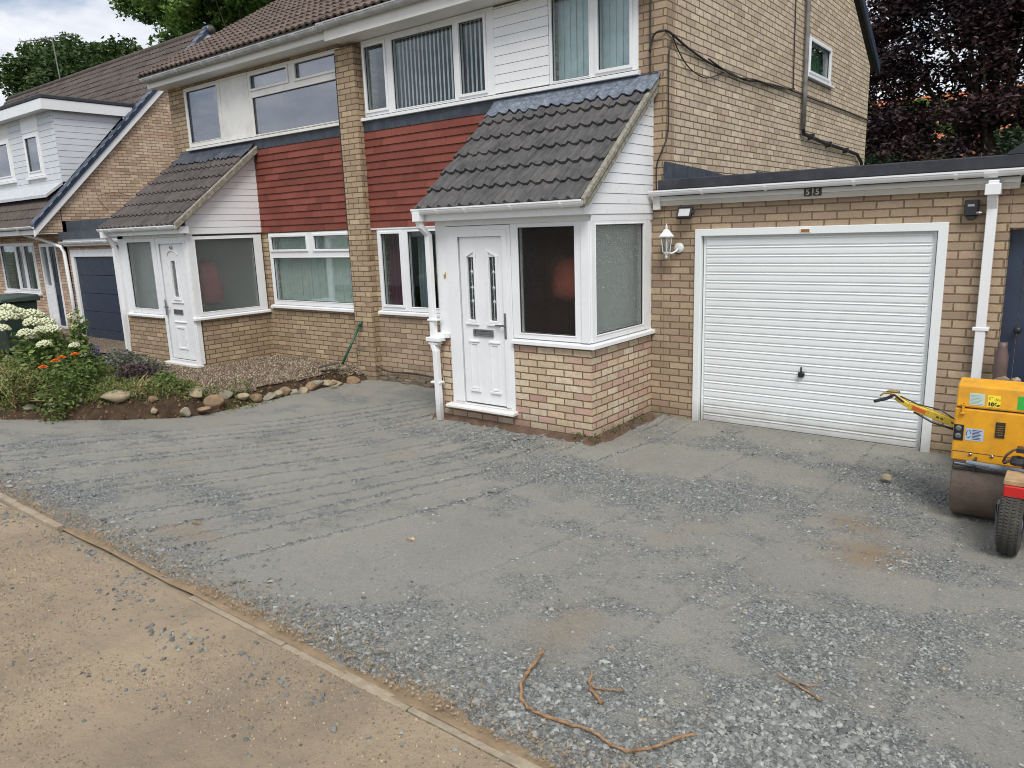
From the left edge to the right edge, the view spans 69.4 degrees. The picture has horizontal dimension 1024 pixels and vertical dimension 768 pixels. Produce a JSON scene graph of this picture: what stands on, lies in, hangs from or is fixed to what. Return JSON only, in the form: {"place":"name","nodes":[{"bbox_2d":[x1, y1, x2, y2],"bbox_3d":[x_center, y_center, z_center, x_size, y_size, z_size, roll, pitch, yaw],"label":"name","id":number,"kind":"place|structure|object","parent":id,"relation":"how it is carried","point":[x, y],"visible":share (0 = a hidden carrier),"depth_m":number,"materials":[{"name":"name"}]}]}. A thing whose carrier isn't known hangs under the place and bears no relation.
{"place":"outdoors","nodes":[
{"label":"outdoors","id":0,"kind":"place"},
{"bbox_2d":[0,331,367,421],"bbox_3d":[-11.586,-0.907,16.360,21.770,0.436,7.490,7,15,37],"label":"garden soil","id":1,"kind":"structure","parent":0,"point":[165,407],"depth_m":9.10,"materials":[{"name":"brown soil"}]},
{"bbox_2d":[0,293,39,352],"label":"wheelie bin","id":2,"kind":"object","parent":1,"relation":"on","point":[25,301],"visible":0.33,"depth_m":15.77,"materials":[{"name":"green plastic"}]},
{"bbox_2d":[0,364,55,404],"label":"yellow green plant","id":3,"kind":"object","parent":1,"relation":"on","point":[21,394],"visible":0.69,"depth_m":9.02,"materials":[{"name":"green plant"}]},
{"bbox_2d":[0,351,56,405],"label":"shrub","id":4,"kind":"object","parent":1,"relation":"on","point":[12,373],"visible":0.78,"depth_m":8.99,"materials":[{"name":"green plant"}]},
{"bbox_2d":[22,403,35,410],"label":"border stone","id":5,"kind":"object","parent":1,"relation":"on","point":[29,408],"visible":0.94,"depth_m":9.06,"materials":[{"name":"grey stone"}]},
{"bbox_2d":[0,303,82,381],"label":"hydrangea","id":6,"kind":"object","parent":1,"relation":"on","point":[43,344],"visible":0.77,"depth_m":9.50,"materials":[{"name":"white plant"}]},
{"bbox_2d":[31,365,62,423],"bbox_3d":[-5.497,0.127,8.764,0.325,0.719,0.243,7,15,37],"label":"marigold","id":7,"kind":"object","parent":1,"relation":"on","point":[40,392],"visible":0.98,"depth_m":8.74,"materials":[{"name":"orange plant"}]},
{"bbox_2d":[44,359,72,420],"bbox_3d":[-5.418,0.068,8.851,0.321,0.749,0.243,7,15,37],"label":"marigold","id":8,"kind":"object","parent":1,"relation":"on","point":[59,385],"visible":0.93,"depth_m":8.83,"materials":[{"name":"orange plant"}]},
{"bbox_2d":[49,355,81,411],"bbox_3d":[-5.400,-0.006,8.944,0.336,0.690,0.249,7,15,37],"label":"marigold","id":9,"kind":"object","parent":1,"relation":"on","point":[66,374],"visible":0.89,"depth_m":8.91,"materials":[{"name":"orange plant"}]},
{"bbox_2d":[40,347,110,389],"bbox_3d":[-5.646,-0.188,9.575,0.844,0.614,0.703,7,15,37],"label":"leafy shrub","id":10,"kind":"object","parent":1,"relation":"on","point":[94,372],"visible":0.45,"depth_m":9.53,"materials":[{"name":"green plant"}]},
{"bbox_2d":[61,352,94,402],"bbox_3d":[-5.292,-0.082,9.021,0.312,0.619,0.253,7,15,37],"label":"marigold","id":11,"kind":"object","parent":1,"relation":"on","point":[78,380],"visible":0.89,"depth_m":9.00,"materials":[{"name":"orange plant"}]},
{"bbox_2d":[66,308,96,389],"bbox_3d":[-5.601,-0.443,9.607,0.398,1.091,0.330,7,15,37],"label":"hydrangea","id":12,"kind":"object","parent":1,"relation":"on","point":[82,343],"visible":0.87,"depth_m":9.55,"materials":[{"name":"green plant"}]},
{"bbox_2d":[89,344,102,379],"bbox_3d":[-5.545,-0.193,9.883,0.288,0.670,0.045,7,15,37],"label":"delphinium","id":13,"kind":"object","parent":1,"relation":"on","point":[96,351],"visible":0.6,"depth_m":9.82,"materials":[{"name":"purple plant"}]},
{"bbox_2d":[99,390,130,402],"bbox_3d":[-4.884,0.160,9.092,0.408,0.149,0.256,2,16,15],"label":"border stone","id":14,"kind":"object","parent":1,"relation":"on","point":[115,396],"visible":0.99,"depth_m":9.01,"materials":[{"name":"stone"}]},
{"bbox_2d":[90,347,156,370],"bbox_3d":[-6.030,-0.311,11.214,1.172,0.501,0.973,7,15,37],"label":"lavender","id":15,"kind":"object","parent":1,"relation":"on","point":[117,359],"visible":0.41,"depth_m":11.09,"materials":[{"name":"green plant"}]},
{"bbox_2d":[0,355,253,413],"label":"ground cover","id":16,"kind":"object","parent":1,"relation":"on","point":[107,385],"visible":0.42,"depth_m":9.25,"materials":[{"name":"green plant"}]},
{"bbox_2d":[114,372,151,394],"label":"dead stalks","id":17,"kind":"object","parent":1,"relation":"on","point":[138,386],"visible":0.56,"depth_m":9.28,"materials":[{"name":"plant"}]},
{"bbox_2d":[108,360,163,384],"bbox_3d":[-4.951,-0.127,9.754,0.771,0.369,0.643,7,15,37],"label":"heuchera","id":18,"kind":"object","parent":1,"relation":"on","point":[135,368],"visible":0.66,"depth_m":9.71,"materials":[{"name":"purple plant"}]},
{"bbox_2d":[120,358,172,372],"bbox_3d":[-5.447,-0.213,10.981,0.858,0.371,0.660,7,15,37],"label":"lavender","id":19,"kind":"object","parent":1,"relation":"on","point":[154,362],"visible":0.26,"depth_m":10.99,"materials":[{"name":"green plant"}]},
{"bbox_2d":[148,396,159,402],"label":"border stone","id":20,"kind":"object","parent":1,"relation":"on","point":[152,399],"visible":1,"depth_m":9.10,"materials":[{"name":"beige stone"}]},
{"bbox_2d":[151,408,157,413],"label":"border stone","id":21,"kind":"object","parent":1,"relation":"on","point":[154,410],"visible":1,"depth_m":9.01,"materials":[{"name":"stone"}]},
{"bbox_2d":[151,370,180,386],"bbox_3d":[-4.443,-0.028,9.474,0.423,0.291,0.360,7,15,37],"label":"leafy shrub","id":22,"kind":"object","parent":1,"relation":"on","point":[167,375],"visible":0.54,"depth_m":9.44,"materials":[{"name":"green plant"}]},
{"bbox_2d":[166,379,194,392],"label":"yellow green plant","id":23,"kind":"object","parent":1,"relation":"on","point":[184,386],"visible":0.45,"depth_m":9.39,"materials":[{"name":"green plant"}]},
{"bbox_2d":[180,407,190,416],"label":"border stone","id":24,"kind":"object","parent":1,"relation":"on","point":[185,411],"visible":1,"depth_m":9.06,"materials":[{"name":"grey stone"}]},
{"bbox_2d":[188,386,201,397],"bbox_3d":[-4.021,0.099,9.390,0.175,0.140,0.250,-13,16,-43],"label":"border stone","id":25,"kind":"object","parent":1,"relation":"on","point":[196,393],"visible":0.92,"depth_m":9.33,"materials":[{"name":"stone"}]},
{"bbox_2d":[197,406,210,411],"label":"border stone","id":26,"kind":"object","parent":1,"relation":"on","point":[203,409],"visible":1,"depth_m":9.18,"materials":[{"name":"brown stone"}]},
{"bbox_2d":[203,394,224,407],"bbox_3d":[-3.803,0.234,9.442,0.264,0.210,0.151,-1,0,-32],"label":"border stone","id":27,"kind":"object","parent":1,"relation":"on","point":[215,401],"visible":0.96,"depth_m":9.39,"materials":[{"name":"brown stone"}]},
{"bbox_2d":[218,390,233,398],"bbox_3d":[-3.753,0.145,9.682,0.210,0.133,0.131,-9,5,-12],"label":"border stone","id":28,"kind":"object","parent":1,"relation":"on","point":[225,394],"visible":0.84,"depth_m":9.64,"materials":[{"name":"grey stone"}]},
{"bbox_2d":[96,0,357,368],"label":"brick house","id":29,"kind":"structure","parent":1,"relation":"on","point":[228,227],"depth_m":11.96,"materials":[{"name":"brick"}]},
{"bbox_2d":[122,238,164,317],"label":"window","id":30,"kind":"structure","parent":29,"relation":"in","point":[140,254],"depth_m":12.45,"materials":[{"name":"white plastic"}]},
{"bbox_2d":[155,237,205,368],"bbox_3d":[-5.360,-1.309,11.855,1.020,2.043,0.180,7,15,37],"label":"front door","id":31,"kind":"structure","parent":29,"relation":"in","point":[184,335],"depth_m":11.86,"materials":[{"name":"white plastic"}]},
{"bbox_2d":[183,81,250,151],"bbox_3d":[-4.999,-4.599,12.620,1.980,1.048,0.220,7,15,37],"label":"window","id":32,"kind":"structure","parent":29,"relation":"in","point":[202,109],"depth_m":12.83,"materials":[{"name":"white plastic"}]},
{"bbox_2d":[187,234,271,320],"bbox_3d":[-4.606,-1.751,12.018,0.128,1.300,1.390,7,15,37],"label":"window","id":33,"kind":"structure","parent":29,"relation":"in","point":[228,274],"depth_m":12.01,"materials":[{"name":"white plastic"}]},
{"bbox_2d":[247,48,338,140],"bbox_3d":[-3.279,-4.395,11.364,2.300,1.048,0.300,7,15,37],"label":"window","id":34,"kind":"structure","parent":29,"relation":"in","point":[300,93],"depth_m":11.29,"materials":[{"name":"white plastic"}]},
{"bbox_2d":[268,230,353,312],"bbox_3d":[-3.185,-1.806,11.831,2.200,1.230,0.181,7,15,37],"label":"window","id":35,"kind":"structure","parent":29,"relation":"in","point":[337,251],"depth_m":11.89,"materials":[{"name":"white plastic"}]},
{"bbox_2d":[237,393,249,400],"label":"border stone","id":36,"kind":"object","parent":1,"relation":"on","point":[244,396],"visible":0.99,"depth_m":9.77,"materials":[{"name":"stone"}]},
{"bbox_2d":[223,390,274,413],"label":"border weeds","id":37,"kind":"object","parent":1,"relation":"on","point":[250,403],"visible":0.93,"depth_m":9.66,"materials":[{"name":"green plant"}]},
{"bbox_2d":[249,393,262,402],"bbox_3d":[-3.438,0.192,9.944,0.191,0.138,0.184,-6,11,22],"label":"border stone","id":38,"kind":"object","parent":1,"relation":"on","point":[256,397],"visible":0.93,"depth_m":9.88,"materials":[{"name":"brown stone"}]},
{"bbox_2d":[262,392,277,400],"bbox_3d":[-3.312,0.172,10.073,0.259,0.126,0.151,-24,17,-38],"label":"border stone","id":39,"kind":"object","parent":1,"relation":"on","point":[270,395],"visible":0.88,"depth_m":10.03,"materials":[{"name":"grey stone"}]},
{"bbox_2d":[274,390,283,397],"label":"border stone","id":40,"kind":"object","parent":1,"relation":"on","point":[279,393],"visible":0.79,"depth_m":10.16,"materials":[{"name":"stone"}]},
{"bbox_2d":[279,386,291,395],"bbox_3d":[-3.154,0.102,10.318,0.163,0.133,0.140,-14,20,-17],"label":"border stone","id":41,"kind":"object","parent":1,"relation":"on","point":[286,390],"visible":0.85,"depth_m":10.27,"materials":[{"name":"beige stone"}]},
{"bbox_2d":[289,389,300,394],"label":"border stone","id":42,"kind":"object","parent":1,"relation":"on","point":[294,391],"visible":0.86,"depth_m":10.35,"materials":[{"name":"grey stone"}]},
{"bbox_2d":[299,387,307,393],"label":"border stone","id":43,"kind":"object","parent":1,"relation":"on","point":[303,390],"visible":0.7,"depth_m":10.41,"materials":[{"name":"stone"}]},
{"bbox_2d":[311,380,323,386],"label":"border stone","id":44,"kind":"object","parent":1,"relation":"on","point":[318,383],"visible":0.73,"depth_m":10.67,"materials":[{"name":"beige stone"}]},
{"bbox_2d":[346,376,360,383],"bbox_3d":[-2.376,-0.029,11.023,0.195,0.178,0.191,-11,15,-38],"label":"border stone","id":45,"kind":"object","parent":1,"relation":"on","point":[353,380],"visible":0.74,"depth_m":10.97,"materials":[{"name":"beige stone"}]},
{"bbox_2d":[50,336,365,395],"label":"gravel path","id":46,"kind":"structure","parent":0,"point":[105,345],"depth_m":11.43,"materials":[{"name":"beige gravel"}]},
{"bbox_2d":[0,502,513,767],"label":"pavement","id":47,"kind":"structure","parent":0,"point":[116,735],"depth_m":3.41,"materials":[{"name":"beige concrete"}]},
{"bbox_2d":[0,505,477,767],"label":"loose chippings","id":48,"kind":"object","parent":47,"relation":"on","point":[242,653],"visible":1,"depth_m":3.82,"materials":[{"name":"gravel"}]},
{"bbox_2d":[0,504,506,767],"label":"pavement grit","id":49,"kind":"object","parent":47,"relation":"on","point":[208,710],"visible":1,"depth_m":3.50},
{"bbox_2d":[0,380,1023,767],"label":"driveway","id":50,"kind":"structure","parent":0,"point":[450,532],"depth_m":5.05,"materials":[{"name":"grey gravel"}]},
{"bbox_2d":[0,492,541,767],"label":"kerb","id":51,"kind":"structure","parent":50,"relation":"on","point":[513,760],"depth_m":3.67,"materials":[{"name":"concrete"}]},
{"bbox_2d":[0,486,560,767],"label":"dirt strip","id":52,"kind":"object","parent":50,"relation":"on","point":[484,735],"visible":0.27,"depth_m":3.65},
{"bbox_2d":[305,382,316,390],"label":"border stone","id":53,"kind":"object","parent":50,"relation":"on","point":[310,386],"visible":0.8,"depth_m":10.56,"materials":[{"name":"beige stone"}]},
{"bbox_2d":[322,380,330,385],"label":"border stone","id":54,"kind":"object","parent":50,"relation":"on","point":[326,383],"visible":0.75,"depth_m":10.76,"materials":[{"name":"stone"}]},
{"bbox_2d":[328,379,341,386],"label":"border stone","id":55,"kind":"object","parent":50,"relation":"on","point":[338,384],"visible":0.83,"depth_m":10.82,"materials":[{"name":"stone"}]},
{"bbox_2d":[0,463,676,767],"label":"kerbside grit","id":56,"kind":"object","parent":50,"relation":"on","point":[451,707],"visible":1,"depth_m":3.89,"materials":[{"name":"grey gravel"}]},
{"bbox_2d":[432,412,654,445],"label":"porch foot soil","id":57,"kind":"structure","parent":50,"relation":"on","point":[518,429],"depth_m":8.00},
{"bbox_2d":[571,413,646,444],"bbox_3d":[1.145,0.463,7.880,1.183,0.096,0.331,-12,15,-39],"label":"moss fringe","id":58,"kind":"object","parent":57,"relation":"on","point":[611,427],"visible":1,"depth_m":7.75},
{"bbox_2d":[587,670,624,704],"bbox_3d":[0.387,1.377,3.360,0.149,0.024,0.210,-11,15,-35],"label":"twig","id":59,"kind":"object","parent":50,"relation":"on","point":[595,694],"visible":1,"depth_m":3.33,"materials":[{"name":"brown wood"}]},
{"bbox_2d":[519,649,695,752],"bbox_3d":[0.316,1.397,3.197,0.362,0.034,0.891,-12,16,-41],"label":"root","id":60,"kind":"object","parent":50,"relation":"on","point":[546,716],"visible":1,"depth_m":3.08,"materials":[{"name":"orange plant"}]},
{"bbox_2d":[315,0,1023,454],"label":"brick house","id":61,"kind":"structure","parent":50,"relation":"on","point":[529,176],"depth_m":7.91,"materials":[{"name":"beige brick"}]},
{"bbox_2d":[319,321,362,367],"bbox_3d":[-2.553,-0.578,10.989,0.710,0.660,0.238,-5,12,-12],"label":"pipe","id":62,"kind":"object","parent":61,"relation":"attached to","point":[349,348],"visible":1,"depth_m":11.04,"materials":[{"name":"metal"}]},
{"bbox_2d":[377,227,439,317],"bbox_3d":[-0.974,-1.545,10.240,2.370,1.225,0.310,7,15,37],"label":"window","id":63,"kind":"structure","parent":61,"relation":"in","point":[402,286],"depth_m":10.64,"materials":[{"name":"white plastic"}]},
{"bbox_2d":[361,6,496,121],"bbox_3d":[-1.100,-4.124,9.716,2.450,1.048,0.310,7,15,37],"label":"window","id":64,"kind":"structure","parent":61,"relation":"in","point":[486,14],"depth_m":9.57,"materials":[{"name":"white plastic"}]},
{"bbox_2d":[445,224,518,416],"bbox_3d":[-0.364,-0.703,8.157,0.990,2.040,0.170,7,15,37],"label":"front door","id":65,"kind":"structure","parent":61,"relation":"in","point":[479,273],"depth_m":8.15,"materials":[{"name":"white plastic"}]},
{"bbox_2d":[510,221,590,343],"bbox_3d":[0.399,-1.036,7.521,0.969,1.190,0.098,7,15,37],"label":"window","id":66,"kind":"structure","parent":61,"relation":"in","point":[551,266],"depth_m":7.51,"materials":[{"name":"white plastic"}]},
{"bbox_2d":[495,0,640,98],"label":"window","id":67,"kind":"structure","parent":61,"relation":"in","point":[613,50],"depth_m":8.17,"materials":[{"name":"white plastic"}]},
{"bbox_2d":[590,220,651,342],"bbox_3d":[1.097,-1.090,7.763,0.193,1.270,1.277,7,15,37],"label":"window","id":68,"kind":"structure","parent":61,"relation":"in","point":[620,251],"depth_m":7.69,"materials":[{"name":"white plastic"}]},
{"bbox_2d":[659,224,683,258],"bbox_3d":[1.692,-1.526,7.895,0.278,0.370,0.152,-7,13,-22],"label":"wall lantern","id":69,"kind":"object","parent":61,"relation":"attached to","point":[678,247],"depth_m":7.87,"materials":[{"name":"white metal"}]},
{"bbox_2d":[676,206,694,218],"bbox_3d":[1.823,-1.792,7.734,0.191,0.129,0.127,7,15,37],"label":"floodlight","id":70,"kind":"object","parent":61,"relation":"attached to","point":[686,212],"visible":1,"depth_m":7.71,"materials":[{"name":"black plastic"}]},
{"bbox_2d":[804,188,821,195],"bbox_3d":[2.834,-1.809,6.969,0.160,0.068,0.010,7,15,37],"label":"house number sign","id":71,"kind":"object","parent":61,"relation":"attached to","point":[816,192],"visible":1,"depth_m":6.96,"materials":[{"name":"black plastic"}]},
{"bbox_2d":[692,222,948,452],"bbox_3d":[2.913,-0.468,7.333,2.327,2.150,0.118,7,15,37],"label":"garage door","id":72,"kind":"structure","parent":61,"relation":"in","point":[797,329],"depth_m":7.23,"materials":[{"name":"white paint"}]},
{"bbox_2d":[808,36,834,88],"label":"window","id":73,"kind":"structure","parent":61,"relation":"in","point":[815,56],"depth_m":11.89,"materials":[{"name":"white plastic"}]},
{"bbox_2d":[964,199,981,219],"bbox_3d":[3.892,-1.470,6.234,0.130,0.165,0.097,7,15,37],"label":"outdoor sensor","id":74,"kind":"object","parent":61,"relation":"attached to","point":[971,210],"visible":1,"depth_m":6.21,"materials":[{"name":"black plastic"}]},
{"bbox_2d":[777,673,821,700],"bbox_3d":[1.329,1.366,3.365,0.087,0.014,0.240,-8,13,-29],"label":"twig","id":75,"kind":"object","parent":50,"relation":"on","point":[808,691],"visible":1,"depth_m":3.35,"materials":[{"name":"brown wood"}]},
{"bbox_2d":[880,473,891,479],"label":"loose stone","id":76,"kind":"object","parent":50,"relation":"on","point":[886,476],"visible":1,"depth_m":6.17,"materials":[{"name":"stone"}]},
{"bbox_2d":[873,377,1023,555],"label":"road roller","id":77,"kind":"object","parent":50,"relation":"on","point":[987,457],"visible":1,"depth_m":5.16,"materials":[{"name":"yellow paint"}]},
{"bbox_2d":[994,376,1020,381],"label":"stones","id":78,"kind":"object","parent":77,"relation":"on","point":[1005,378],"visible":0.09,"depth_m":6.12,"materials":[{"name":"beige stone"}]},
{"bbox_2d":[992,342,1008,379],"bbox_3d":[4.138,0.199,6.317,0.104,1.120,0.104,7,15,37],"label":"brown post","id":79,"kind":"object","parent":50,"relation":"on","point":[1001,359],"visible":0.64,"depth_m":6.20,"materials":[{"name":"brown"}]},
{"bbox_2d":[998,182,1023,341],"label":"brick wall","id":80,"kind":"structure","parent":50,"relation":"on","point":[1017,217],"depth_m":6.10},
{"bbox_2d":[1000,230,1023,381],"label":"gate","id":81,"kind":"structure","parent":80,"relation":"attached to","point":[1012,331],"depth_m":6.33,"materials":[{"name":"blue wood"}]},
{"bbox_2d":[0,0,1023,105],"label":"sky","id":82,"kind":"structure","parent":0,"point":[92,20],"materials":[{"name":"white"}]},
{"label":"ground","id":83,"kind":"structure","parent":0,"visible":0},
{"bbox_2d":[0,31,142,102],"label":"dark tree","id":84,"kind":"object","parent":83,"relation":"on","point":[30,66],"visible":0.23,"depth_m":32.91,"materials":[{"name":"green plant"}]},
{"bbox_2d":[0,24,214,341],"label":"chalet house","id":85,"kind":"structure","parent":83,"relation":"on","point":[85,154],"depth_m":18.90,"materials":[{"name":"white brick"}]},
{"bbox_2d":[0,139,16,184],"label":"window","id":86,"kind":"structure","parent":85,"relation":"in","point":[7,174],"depth_m":20.14,"materials":[{"name":"white plastic"}]},
{"bbox_2d":[0,243,42,295],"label":"window","id":87,"kind":"structure","parent":85,"relation":"in","point":[20,249],"depth_m":20.14,"materials":[{"name":"white plastic"}]},
{"bbox_2d":[22,131,46,180],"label":"window","id":88,"kind":"structure","parent":85,"relation":"in","point":[31,141],"depth_m":19.02,"materials":[{"name":"white plastic"}]},
{"bbox_2d":[18,34,80,78],"bbox_3d":[-16.407,-11.438,26.376,2.222,1.840,0.402,-1,12,5],"label":"tv aerial","id":89,"kind":"object","parent":85,"relation":"attached to","point":[46,38],"visible":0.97,"depth_m":26.22,"materials":[{"name":"silver metal"}]},
{"bbox_2d":[38,244,68,328],"bbox_3d":[-11.824,-2.526,19.112,1.000,2.170,0.120,7,15,37],"label":"front door","id":90,"kind":"structure","parent":85,"relation":"in","point":[54,292],"depth_m":19.10,"materials":[{"name":"white plastic"}]},
{"bbox_2d":[69,249,131,341],"bbox_3d":[-9.761,-2.017,17.618,2.570,2.350,0.100,7,15,37],"label":"garage door","id":91,"kind":"structure","parent":85,"relation":"in","point":[88,265],"depth_m":17.68,"materials":[{"name":"blue metal"}]},
{"bbox_2d":[109,0,275,46],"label":"sycamore","id":92,"kind":"object","parent":83,"relation":"on","point":[175,18],"visible":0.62,"depth_m":37.09,"materials":[{"name":"green plant"}]},
{"bbox_2d":[864,151,953,164],"bbox_3d":[11.057,-4.223,20.616,5.062,4.439,2.568,7,15,37],"label":"evergreen shrub","id":93,"kind":"object","parent":83,"relation":"on","point":[869,160],"visible":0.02,"depth_m":20.50,"materials":[{"name":"green plant"}]},
{"bbox_2d":[865,0,1023,163],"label":"copper beech","id":94,"kind":"object","parent":83,"relation":"on","point":[991,32],"visible":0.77,"depth_m":20.56,"materials":[{"name":"purple plant"}]},
{"bbox_2d":[865,78,1023,159],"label":"green tree","id":95,"kind":"object","parent":83,"relation":"on","point":[927,103],"visible":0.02,"depth_m":27.32,"materials":[{"name":"green plant"}]},
{"bbox_2d":[867,84,1021,158],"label":"house","id":96,"kind":"structure","parent":83,"relation":"on","point":[973,152],"depth_m":36.26,"materials":[{"name":"orange brick"}]},
{"bbox_2d":[985,122,1023,155],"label":"conifer","id":97,"kind":"object","parent":83,"relation":"on","point":[1015,137],"visible":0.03,"depth_m":17.41,"materials":[{"name":"green plant"}]}
]}

